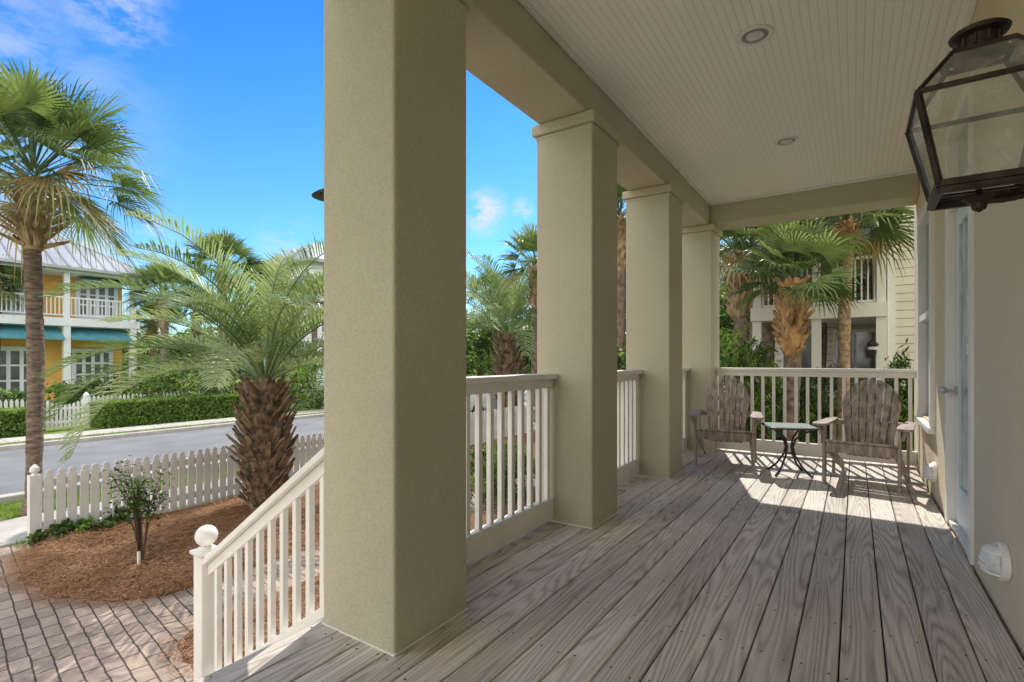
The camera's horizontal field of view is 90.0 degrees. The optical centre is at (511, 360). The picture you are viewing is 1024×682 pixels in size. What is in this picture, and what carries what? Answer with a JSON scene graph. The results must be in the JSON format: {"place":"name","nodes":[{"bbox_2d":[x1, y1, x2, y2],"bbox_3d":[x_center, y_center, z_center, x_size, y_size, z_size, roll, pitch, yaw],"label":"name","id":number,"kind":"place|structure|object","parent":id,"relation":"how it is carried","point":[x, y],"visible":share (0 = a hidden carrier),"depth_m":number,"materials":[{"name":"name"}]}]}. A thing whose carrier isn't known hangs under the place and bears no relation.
{"place":"outdoors","nodes":[
{"label":"outdoors","id":0,"kind":"place"},
{"bbox_2d":[0,395,526,494],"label":"road","id":1,"kind":"structure","parent":0,"point":[13,464],"depth_m":11.73,"materials":[{"name":"grey asphalt"}]},
{"bbox_2d":[0,390,526,443],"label":"pavement","id":2,"kind":"structure","parent":0,"point":[92,432],"depth_m":15.17,"materials":[{"name":"concrete"}]},
{"bbox_2d":[0,472,535,681],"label":"brick path","id":3,"kind":"structure","parent":0,"point":[41,641],"depth_m":3.82,"materials":[{"name":"grey brick"}]},
{"bbox_2d":[189,447,323,680],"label":"stair railing","id":4,"kind":"object","parent":3,"relation":"on","point":[211,559],"visible":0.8,"depth_m":2.79,"materials":[{"name":"white paint"}]},
{"bbox_2d":[0,422,535,547],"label":"pavement","id":5,"kind":"structure","parent":0,"point":[12,530],"depth_m":6.22,"materials":[{"name":"concrete"}]},
{"bbox_2d":[257,242,323,385],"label":"distant house","id":6,"kind":"structure","parent":0,"point":[319,265],"depth_m":41.55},
{"bbox_2d":[320,323,323,332],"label":"window","id":7,"kind":"structure","parent":6,"relation":"in","point":[321,327],"depth_m":41.56,"materials":[{"name":"white glass"}]},
{"bbox_2d":[0,0,745,336],"label":"sky","id":8,"kind":"structure","parent":0,"point":[227,95],"materials":[{"name":"blue"}]},
{"bbox_2d":[0,369,865,596],"bbox_3d":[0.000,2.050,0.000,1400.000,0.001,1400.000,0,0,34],"label":"ground","id":9,"kind":"structure","parent":0,"point":[54,430],"depth_m":15.40,"materials":[{"name":"green plant"}]},
{"bbox_2d":[0,399,23,407],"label":"picket fence","id":10,"kind":"object","parent":9,"relation":"on","point":[11,403],"visible":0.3,"depth_m":14.52,"materials":[{"name":"white wood"}]},
{"bbox_2d":[0,254,24,350],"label":"fan palm","id":11,"kind":"object","parent":9,"relation":"on","point":[14,284],"visible":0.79,"depth_m":21.03,"materials":[{"name":"green plant"}]},
{"bbox_2d":[0,405,45,437],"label":"hedge","id":12,"kind":"object","parent":9,"relation":"on","point":[12,422],"visible":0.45,"depth_m":13.74,"materials":[{"name":"green plant"}]},
{"bbox_2d":[0,388,48,407],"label":"leafy shrub","id":13,"kind":"object","parent":9,"relation":"on","point":[14,394],"visible":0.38,"depth_m":17.23,"materials":[{"name":"green plant"}]},
{"bbox_2d":[44,392,88,428],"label":"picket fence","id":14,"kind":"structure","parent":9,"relation":"on","point":[84,401],"depth_m":15.18,"materials":[{"name":"white wood"}]},
{"bbox_2d":[0,213,145,406],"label":"yellow house","id":15,"kind":"structure","parent":9,"relation":"on","point":[72,323],"depth_m":23.25,"materials":[{"name":"paint"}]},
{"bbox_2d":[0,274,25,314],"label":"window","id":16,"kind":"structure","parent":15,"relation":"in","point":[22,304],"depth_m":22.20,"materials":[{"name":"white glass"}]},
{"bbox_2d":[0,346,26,392],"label":"window","id":17,"kind":"structure","parent":15,"relation":"in","point":[13,368],"depth_m":22.20,"materials":[{"name":"white glass"}]},
{"bbox_2d":[71,349,112,390],"bbox_3d":[-20.096,0.450,24.539,0.088,2.000,1.600,0,0,34],"label":"window","id":18,"kind":"structure","parent":15,"relation":"in","point":[102,358],"depth_m":24.40,"materials":[{"name":"white glass"}]},
{"bbox_2d":[75,280,117,319],"bbox_3d":[-19.999,-2.825,24.684,0.088,1.850,1.650,0,0,34],"label":"window","id":19,"kind":"structure","parent":15,"relation":"in","point":[110,293],"depth_m":24.63,"materials":[{"name":"white glass"}]},
{"bbox_2d":[44,376,132,420],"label":"leafy shrub","id":20,"kind":"object","parent":9,"relation":"on","point":[53,388],"visible":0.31,"depth_m":17.21,"materials":[{"name":"green plant"}]},
{"bbox_2d":[0,55,176,516],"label":"cabbage palm","id":21,"kind":"object","parent":9,"relation":"on","point":[31,106],"visible":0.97,"depth_m":6.74,"materials":[{"name":"green plant"}]},
{"bbox_2d":[122,346,148,379],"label":"leafy tree","id":22,"kind":"object","parent":9,"relation":"on","point":[125,360],"visible":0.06,"depth_m":33.36,"materials":[{"name":"green plant"}]},
{"bbox_2d":[78,364,204,401],"bbox_3d":[-13.480,1.078,18.599,3.705,2.035,3.568,0,0,5],"label":"leafy shrub","id":23,"kind":"object","parent":9,"relation":"on","point":[164,386],"visible":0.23,"depth_m":17.86,"materials":[{"name":"green plant"}]},
{"bbox_2d":[121,299,180,392],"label":"fan palm","id":24,"kind":"object","parent":9,"relation":"on","point":[152,328],"visible":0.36,"depth_m":25.81,"materials":[{"name":"green plant"}]},
{"bbox_2d":[0,411,321,548],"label":"verge grass","id":25,"kind":"structure","parent":9,"relation":"on","point":[18,508],"depth_m":7.70,"materials":[{"name":"green plant"}]},
{"bbox_2d":[0,444,322,504],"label":"kerb","id":26,"kind":"structure","parent":9,"relation":"on","point":[15,497],"depth_m":7.52,"materials":[{"name":"concrete"}]},
{"bbox_2d":[116,258,208,392],"bbox_3d":[-14.249,-1.022,21.028,3.313,6.369,3.425,0,0,-6],"label":"fan palm","id":27,"kind":"object","parent":9,"relation":"on","point":[164,274],"visible":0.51,"depth_m":20.70,"materials":[{"name":"green plant"}]},
{"bbox_2d":[89,391,243,428],"bbox_3d":[-11.109,1.613,17.784,1.031,0.917,5.644,0,0,34],"label":"hedge","id":28,"kind":"object","parent":9,"relation":"on","point":[121,412],"visible":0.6,"depth_m":16.68,"materials":[{"name":"green plant"}]},
{"bbox_2d":[123,330,233,393],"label":"leafy tree","id":29,"kind":"object","parent":9,"relation":"on","point":[170,351],"visible":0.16,"depth_m":29.39,"materials":[{"name":"green plant"}]},
{"bbox_2d":[120,351,239,413],"bbox_3d":[-11.735,0.884,18.441,3.848,2.441,4.025,0,0,34],"label":"leafy shrub","id":30,"kind":"object","parent":9,"relation":"on","point":[182,374],"visible":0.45,"depth_m":17.69,"materials":[{"name":"green plant"}]},
{"bbox_2d":[169,282,227,390],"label":"fan palm","id":31,"kind":"object","parent":9,"relation":"on","point":[197,333],"visible":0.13,"depth_m":27.86,"materials":[{"name":"green plant"}]},
{"bbox_2d":[89,385,323,425],"bbox_3d":[-8.236,1.575,23.477,0.060,0.950,18.240,0,0,34],"label":"picket fence","id":32,"kind":"object","parent":9,"relation":"on","point":[128,396],"visible":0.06,"depth_m":18.00,"materials":[{"name":"white wood"}]},
{"bbox_2d":[180,228,268,375],"bbox_3d":[-13.507,-1.998,24.030,3.915,8.407,4.048,0,0,-1],"label":"fan palm","id":33,"kind":"object","parent":9,"relation":"on","point":[228,241],"visible":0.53,"depth_m":23.70,"materials":[{"name":"green plant"}]},
{"bbox_2d":[177,355,280,397],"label":"leafy shrub","id":34,"kind":"object","parent":9,"relation":"on","point":[230,389],"visible":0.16,"depth_m":19.43,"materials":[{"name":"green plant"}]},
{"bbox_2d":[211,325,270,378],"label":"leafy tree","id":35,"kind":"object","parent":9,"relation":"on","point":[237,347],"visible":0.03,"depth_m":34.72,"materials":[{"name":"green plant"}]},
{"bbox_2d":[216,258,289,352],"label":"fan palm","id":36,"kind":"object","parent":9,"relation":"on","point":[259,272],"visible":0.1,"depth_m":26.60,"materials":[{"name":"green plant"}]},
{"bbox_2d":[0,393,526,450],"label":"kerb","id":37,"kind":"structure","parent":9,"relation":"on","point":[91,438],"depth_m":13.77,"materials":[{"name":"concrete"}]},
{"bbox_2d":[0,431,535,611],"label":"mulch bed","id":38,"kind":"object","parent":9,"relation":"on","point":[102,565],"visible":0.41,"depth_m":5.09,"materials":[{"name":"brown wood"}]},
{"bbox_2d":[25,520,70,546],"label":"leafy shrub","id":39,"kind":"object","parent":38,"relation":"on","point":[39,534],"visible":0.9,"depth_m":5.51,"materials":[{"name":"green plant"}]},
{"bbox_2d":[56,518,84,533],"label":"leafy shrub","id":40,"kind":"object","parent":38,"relation":"on","point":[76,524],"visible":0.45,"depth_m":5.72,"materials":[{"name":"green plant"}]},
{"bbox_2d":[69,516,117,532],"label":"leafy shrub","id":41,"kind":"object","parent":38,"relation":"on","point":[87,524],"visible":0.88,"depth_m":5.78,"materials":[{"name":"green plant"}]},
{"bbox_2d":[100,507,131,522],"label":"leafy shrub","id":42,"kind":"object","parent":38,"relation":"on","point":[115,517],"visible":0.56,"depth_m":6.08,"materials":[{"name":"green plant"}]},
{"bbox_2d":[136,506,139,563],"bbox_3d":[-3.541,1.683,4.857,0.100,0.655,0.100,0,0,34],"label":"garden stake","id":43,"kind":"object","parent":38,"relation":"on","point":[138,543],"visible":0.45,"depth_m":4.85,"materials":[{"name":"metal"}]},
{"bbox_2d":[102,455,176,562],"bbox_3d":[-3.659,1.420,4.936,0.700,1.083,0.600,0,0,34],"label":"leafy shrub","id":44,"kind":"object","parent":38,"relation":"on","point":[136,498],"visible":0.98,"depth_m":4.86,"materials":[{"name":"green plant"}]},
{"bbox_2d":[35,207,323,510],"bbox_3d":[-3.260,0.132,6.707,4.560,3.836,4.396,0,0,34],"label":"pindo palm","id":45,"kind":"object","parent":38,"relation":"on","point":[263,422],"visible":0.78,"depth_m":6.39,"materials":[{"name":"green plant"}]},
{"bbox_2d":[470,445,507,472],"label":"leafy shrub","id":46,"kind":"object","parent":38,"relation":"on","point":[472,454],"visible":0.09,"depth_m":8.83,"materials":[{"name":"green plant"}]},
{"bbox_2d":[233,360,323,409],"bbox_3d":[-9.313,0.929,21.038,4.080,2.330,4.280,0,0,-33],"label":"leafy shrub","id":47,"kind":"object","parent":9,"relation":"on","point":[304,386],"visible":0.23,"depth_m":20.93,"materials":[{"name":"green plant"}]},
{"bbox_2d":[237,339,320,386],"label":"leafy tree","id":48,"kind":"object","parent":9,"relation":"on","point":[277,345],"visible":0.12,"depth_m":32.12,"materials":[{"name":"green plant"}]},
{"bbox_2d":[27,402,534,548],"bbox_3d":[-2.305,1.590,9.904,0.105,0.920,10.510,0,0,34],"label":"picket fence","id":49,"kind":"object","parent":9,"relation":"on","point":[36,482],"visible":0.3,"depth_m":6.50,"materials":[{"name":"white wood"}]},
{"bbox_2d":[278,356,323,408],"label":"leafy shrub","id":50,"kind":"object","parent":9,"relation":"on","point":[318,404],"visible":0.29,"depth_m":21.31,"materials":[{"name":"green plant"}]},
{"bbox_2d":[283,268,323,396],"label":"fan palm","id":51,"kind":"object","parent":9,"relation":"on","point":[313,336],"visible":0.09,"depth_m":26.86,"materials":[{"name":"green plant"}]},
{"bbox_2d":[312,188,323,201],"bbox_3d":[-3.882,-0.885,11.003,0.800,5.870,0.800,0,0,34],"label":"street lamp","id":52,"kind":"object","parent":9,"relation":"on","point":[318,195],"visible":0.12,"depth_m":10.87,"materials":[{"name":"metal"}]},
{"bbox_2d":[156,489,535,679],"bbox_3d":[2.334,1.957,8.940,2.646,0.211,14.546,0,0,34],"label":"mulch bed","id":53,"kind":"object","parent":9,"relation":"on","point":[185,645],"visible":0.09,"depth_m":3.80,"materials":[{"name":"brown wood"}]},
{"bbox_2d":[470,435,535,505],"bbox_3d":[-0.079,1.563,7.311,1.236,0.990,1.577,0,0,34],"label":"leafy shrub","id":54,"kind":"object","parent":53,"relation":"on","point":[472,481],"visible":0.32,"depth_m":7.15,"materials":[{"name":"green plant"}]},
{"bbox_2d":[617,343,625,381],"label":"leafy shrub","id":55,"kind":"object","parent":53,"relation":"on","point":[620,361],"visible":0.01,"depth_m":9.29,"materials":[{"name":"green plant"}]},
{"bbox_2d":[719,325,779,439],"bbox_3d":[4.044,0.725,9.466,1.538,2.777,1.596,0,0,-18],"label":"leafy shrub","id":56,"kind":"object","parent":53,"relation":"on","point":[744,358],"visible":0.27,"depth_m":9.25,"materials":[{"name":"green plant"}]},
{"bbox_2d":[122,323,725,375],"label":"distant woods","id":57,"kind":"object","parent":9,"relation":"on","point":[190,331],"depth_m":70.52,"materials":[{"name":"green plant"}]},
{"bbox_2d":[466,306,508,376],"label":"leafy tree","id":58,"kind":"object","parent":9,"relation":"on","point":[480,370],"visible":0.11,"depth_m":26.77,"materials":[{"name":"green plant"}]},
{"bbox_2d":[466,269,511,375],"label":"fan palm","id":59,"kind":"object","parent":9,"relation":"on","point":[475,289],"visible":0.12,"depth_m":31.60,"materials":[{"name":"green plant"}]},
{"bbox_2d":[466,313,531,373],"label":"leafy tree","id":60,"kind":"object","parent":9,"relation":"on","point":[483,339],"visible":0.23,"depth_m":23.72,"materials":[{"name":"green plant"}]},
{"bbox_2d":[466,249,536,407],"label":"pindo palm","id":61,"kind":"object","parent":9,"relation":"on","point":[508,359],"visible":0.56,"depth_m":18.92,"materials":[{"name":"green plant"}]},
{"bbox_2d":[494,220,536,421],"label":"fan palm","id":62,"kind":"object","parent":9,"relation":"on","point":[527,241],"visible":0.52,"depth_m":16.85,"materials":[{"name":"green plant"}]},
{"bbox_2d":[617,183,627,369],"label":"fan palm","id":63,"kind":"object","parent":9,"relation":"on","point":[621,273],"visible":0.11,"depth_m":12.36,"materials":[{"name":"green plant"}]},
{"bbox_2d":[322,0,1023,660],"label":"porch house","id":64,"kind":"structure","parent":9,"relation":"on","point":[676,118],"depth_m":2.82,"materials":[{"name":"paint"}]},
{"bbox_2d":[737,24,773,45],"bbox_3d":[1.405,-1.870,2.959,0.196,0.018,0.196,0,0,34],"label":"ceiling light","id":65,"kind":"object","parent":64,"relation":"attached to","point":[754,35],"visible":1,"depth_m":2.94,"materials":[{"name":"white plastic"}]},
{"bbox_2d":[773,136,798,145],"bbox_3d":[2.348,-1.870,4.385,0.196,0.018,0.196,0,0,34],"label":"ceiling light","id":66,"kind":"object","parent":64,"relation":"attached to","point":[787,141],"visible":1,"depth_m":4.37,"materials":[{"name":"white plastic"}]},
{"bbox_2d":[789,468,964,681],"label":"deck joists","id":67,"kind":"object","parent":64,"relation":"attached to","point":[843,592],"visible":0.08,"depth_m":3.07,"materials":[{"name":"wood"}]},
{"bbox_2d":[194,448,1023,681],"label":"porch deck","id":68,"kind":"structure","parent":67,"relation":"on","point":[702,570],"depth_m":2.35,"materials":[{"name":"grey wood"}]},
{"bbox_2d":[466,373,557,563],"bbox_3d":[-0.094,0.585,2.967,0.115,0.990,1.293,0,0,34],"label":"porch railing","id":69,"kind":"object","parent":68,"relation":"on","point":[491,534],"visible":0.69,"depth_m":3.01,"materials":[{"name":"white paint"}]},
{"bbox_2d":[617,370,642,484],"bbox_3d":[0.851,0.585,4.377,0.115,0.990,1.238,0,0,34],"label":"porch railing","id":70,"kind":"object","parent":68,"relation":"on","point":[627,463],"visible":0.37,"depth_m":4.66,"materials":[{"name":"white paint"}]},
{"bbox_2d":[682,368,689,450],"bbox_3d":[1.780,0.585,5.765,0.115,0.990,1.238,0,0,34],"label":"porch railing","id":71,"kind":"object","parent":68,"relation":"on","point":[684,437],"visible":0.2,"depth_m":6.22,"materials":[{"name":"white paint"}]},
{"bbox_2d":[686,376,763,470],"bbox_3d":[2.329,0.641,5.577,0.734,0.922,0.878,0,0,26],"label":"adirondack chair","id":72,"kind":"object","parent":68,"relation":"on","point":[721,431],"visible":1,"depth_m":5.71,"materials":[{"name":"brown wood"}]},
{"bbox_2d":[761,422,817,477],"bbox_3d":[2.688,0.864,4.964,0.434,0.471,0.434,0,0,14],"label":"side table","id":73,"kind":"object","parent":68,"relation":"on","point":[776,427],"visible":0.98,"depth_m":4.92,"materials":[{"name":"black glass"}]},
{"bbox_2d":[716,368,916,465],"bbox_3d":[3.337,0.585,5.781,1.948,0.990,0.115,0,0,34],"label":"porch railing","id":74,"kind":"object","parent":68,"relation":"on","point":[773,445],"visible":0.63,"depth_m":5.76,"materials":[{"name":"white paint"}]},
{"bbox_2d":[812,379,915,492],"bbox_3d":[3.264,0.641,4.711,0.734,0.922,0.878,0,0,42],"label":"adirondack chair","id":75,"kind":"object","parent":68,"relation":"on","point":[833,448],"visible":1,"depth_m":4.79,"materials":[{"name":"brown wood"}]},
{"bbox_2d":[915,202,934,434],"bbox_3d":[3.675,-0.385,4.519,0.105,1.950,1.100,0,0,34],"label":"sash window","id":76,"kind":"structure","parent":64,"relation":"attached to","point":[926,312],"depth_m":4.76,"materials":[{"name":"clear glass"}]},
{"bbox_2d":[915,202,934,434],"bbox_3d":[3.675,-0.385,4.519,0.105,1.950,1.100,0,0,34],"label":"window frame","id":77,"kind":"structure","parent":76,"relation":"in","point":[925,216],"depth_m":4.82,"materials":[{"name":"white wood"}]},
{"bbox_2d":[926,222,928,416],"bbox_3d":[3.698,-0.365,4.504,0.010,1.808,0.856,0,0,34],"label":"window pane","id":78,"kind":"structure","parent":76,"relation":"in","point":[927,227],"depth_m":4.76,"materials":[{"name":"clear glass"}]},
{"bbox_2d":[922,462,937,482],"bbox_3d":[3.298,0.880,4.050,0.087,0.158,0.198,0,0,34],"label":"wall light","id":79,"kind":"object","parent":64,"relation":"attached to","point":[930,471],"visible":1,"depth_m":3.99,"materials":[{"name":"white plastic"}]},
{"bbox_2d":[938,71,973,564],"bbox_3d":[2.766,-0.231,3.118,0.196,2.659,0.940,0,0,34],"label":"glass door","id":80,"kind":"structure","parent":64,"relation":"attached to","point":[957,390],"depth_m":3.33,"materials":[{"name":"paint"}]},
{"bbox_2d":[956,207,967,536],"bbox_3d":[2.783,0.035,3.107,0.045,2.060,0.770,0,0,34],"label":"door leaf","id":81,"kind":"structure","parent":80,"relation":"in","point":[962,213],"depth_m":3.34,"materials":[{"name":"paint"}]},
{"bbox_2d":[905,17,1023,211],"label":"gas lantern","id":82,"kind":"object","parent":64,"relation":"attached to","point":[981,44],"visible":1,"depth_m":1.46,"materials":[{"name":"metal"}]},
{"bbox_2d":[978,541,1011,582],"bbox_3d":[2.045,0.850,2.181,0.087,0.158,0.198,0,0,34],"label":"wall light","id":83,"kind":"object","parent":64,"relation":"attached to","point":[995,559],"visible":1,"depth_m":2.13,"materials":[{"name":"white plastic"}]},
{"bbox_2d":[719,278,749,341],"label":"leafy tree","id":84,"kind":"object","parent":9,"relation":"on","point":[727,314],"depth_m":23.70,"materials":[{"name":"green plant"}]},
{"bbox_2d":[719,236,752,363],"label":"fan palm","id":85,"kind":"object","parent":9,"relation":"on","point":[751,306],"visible":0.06,"depth_m":16.96,"materials":[{"name":"green plant"}]},
{"bbox_2d":[719,283,762,359],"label":"leafy tree","id":86,"kind":"object","parent":9,"relation":"on","point":[727,320],"visible":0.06,"depth_m":21.03,"materials":[{"name":"green plant"}]},
{"bbox_2d":[719,222,812,419],"bbox_3d":[4.869,-0.696,10.934,2.806,5.695,2.681,0,0,34],"label":"fan palm","id":87,"kind":"object","parent":9,"relation":"on","point":[733,284],"visible":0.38,"depth_m":10.84,"materials":[{"name":"green plant"}]},
{"bbox_2d":[729,330,802,440],"bbox_3d":[4.838,0.736,10.034,1.532,2.649,1.296,0,0,34],"label":"leafy shrub","id":88,"kind":"object","parent":9,"relation":"on","point":[764,352],"visible":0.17,"depth_m":9.76,"materials":[{"name":"green plant"}]},
{"bbox_2d":[719,217,835,386],"bbox_3d":[6.070,-0.968,12.180,2.861,6.266,2.958,0,0,3],"label":"fan palm","id":89,"kind":"object","parent":9,"relation":"on","point":[769,336],"visible":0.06,"depth_m":12.08,"materials":[{"name":"green plant"}]},
{"bbox_2d":[765,381,821,443],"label":"leafy shrub","id":90,"kind":"object","parent":9,"relation":"on","point":[802,413],"visible":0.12,"depth_m":9.99,"materials":[{"name":"green plant"}]},
{"bbox_2d":[720,217,867,441],"bbox_3d":[5.012,-0.208,9.200,2.404,4.676,2.528,0,0,34],"label":"fan palm","id":91,"kind":"object","parent":9,"relation":"on","point":[794,297],"visible":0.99,"depth_m":9.01,"materials":[{"name":"green plant"}]},
{"bbox_2d":[781,240,872,442],"bbox_3d":[7.486,-0.526,12.381,2.224,5.349,2.357,0,0,34],"label":"fan palm","id":92,"kind":"object","parent":9,"relation":"on","point":[824,342],"visible":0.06,"depth_m":12.26,"materials":[{"name":"green plant"}]},
{"bbox_2d":[800,362,854,443],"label":"leafy shrub","id":93,"kind":"object","parent":9,"relation":"on","point":[825,413],"visible":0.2,"depth_m":10.51,"materials":[{"name":"green plant"}]},
{"bbox_2d":[750,206,913,436],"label":"neighbour house","id":94,"kind":"structure","parent":9,"relation":"on","point":[885,314],"depth_m":10.93,"materials":[{"name":"beige"}]},
{"bbox_2d":[780,331,810,387],"bbox_3d":[7.617,0.300,13.614,0.860,2.160,0.099,0,0,34],"label":"window","id":95,"kind":"structure","parent":94,"relation":"in","point":[806,354],"depth_m":13.47,"materials":[{"name":"grey glass"}]},
{"bbox_2d":[823,220,875,302],"bbox_3d":[8.551,-2.365,12.988,1.110,2.230,0.099,0,0,34],"label":"window","id":96,"kind":"structure","parent":94,"relation":"in","point":[871,274],"depth_m":12.74,"materials":[{"name":"white glass"}]},
{"bbox_2d":[833,329,875,415],"bbox_3d":[8.655,0.300,12.918,0.960,2.160,0.099,0,0,34],"label":"window","id":97,"kind":"structure","parent":94,"relation":"in","point":[860,358],"depth_m":12.83,"materials":[{"name":"grey glass"}]},
{"bbox_2d":[866,334,878,355],"bbox_3d":[7.430,-0.315,10.550,0.220,0.470,0.191,0,0,34],"label":"wall lantern","id":98,"kind":"object","parent":94,"relation":"attached to","point":[872,344],"depth_m":10.50,"materials":[{"name":"metal"}]},
{"bbox_2d":[775,205,913,440],"bbox_3d":[6.416,-0.848,9.796,2.910,6.295,3.005,0,0,34],"label":"fan palm","id":99,"kind":"object","parent":9,"relation":"on","point":[888,228],"visible":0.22,"depth_m":9.76,"materials":[{"name":"green plant"}]},
{"bbox_2d":[825,380,893,443],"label":"leafy shrub","id":100,"kind":"object","parent":9,"relation":"on","point":[828,401],"visible":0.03,"depth_m":10.47,"materials":[{"name":"green plant"}]},
{"bbox_2d":[879,338,913,450],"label":"leafy shrub","id":101,"kind":"object","parent":9,"relation":"on","point":[901,363],"visible":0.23,"depth_m":8.55,"materials":[{"name":"green plant"}]},
{"bbox_2d":[470,394,485,414],"bbox_3d":[-2.653,1.323,16.342,1.850,1.455,4.500,0,0,34],"label":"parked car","id":102,"kind":"object","parent":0,"point":[472,403],"visible":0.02,"depth_m":16.84,"materials":[{"name":"white metal"}]}
]}

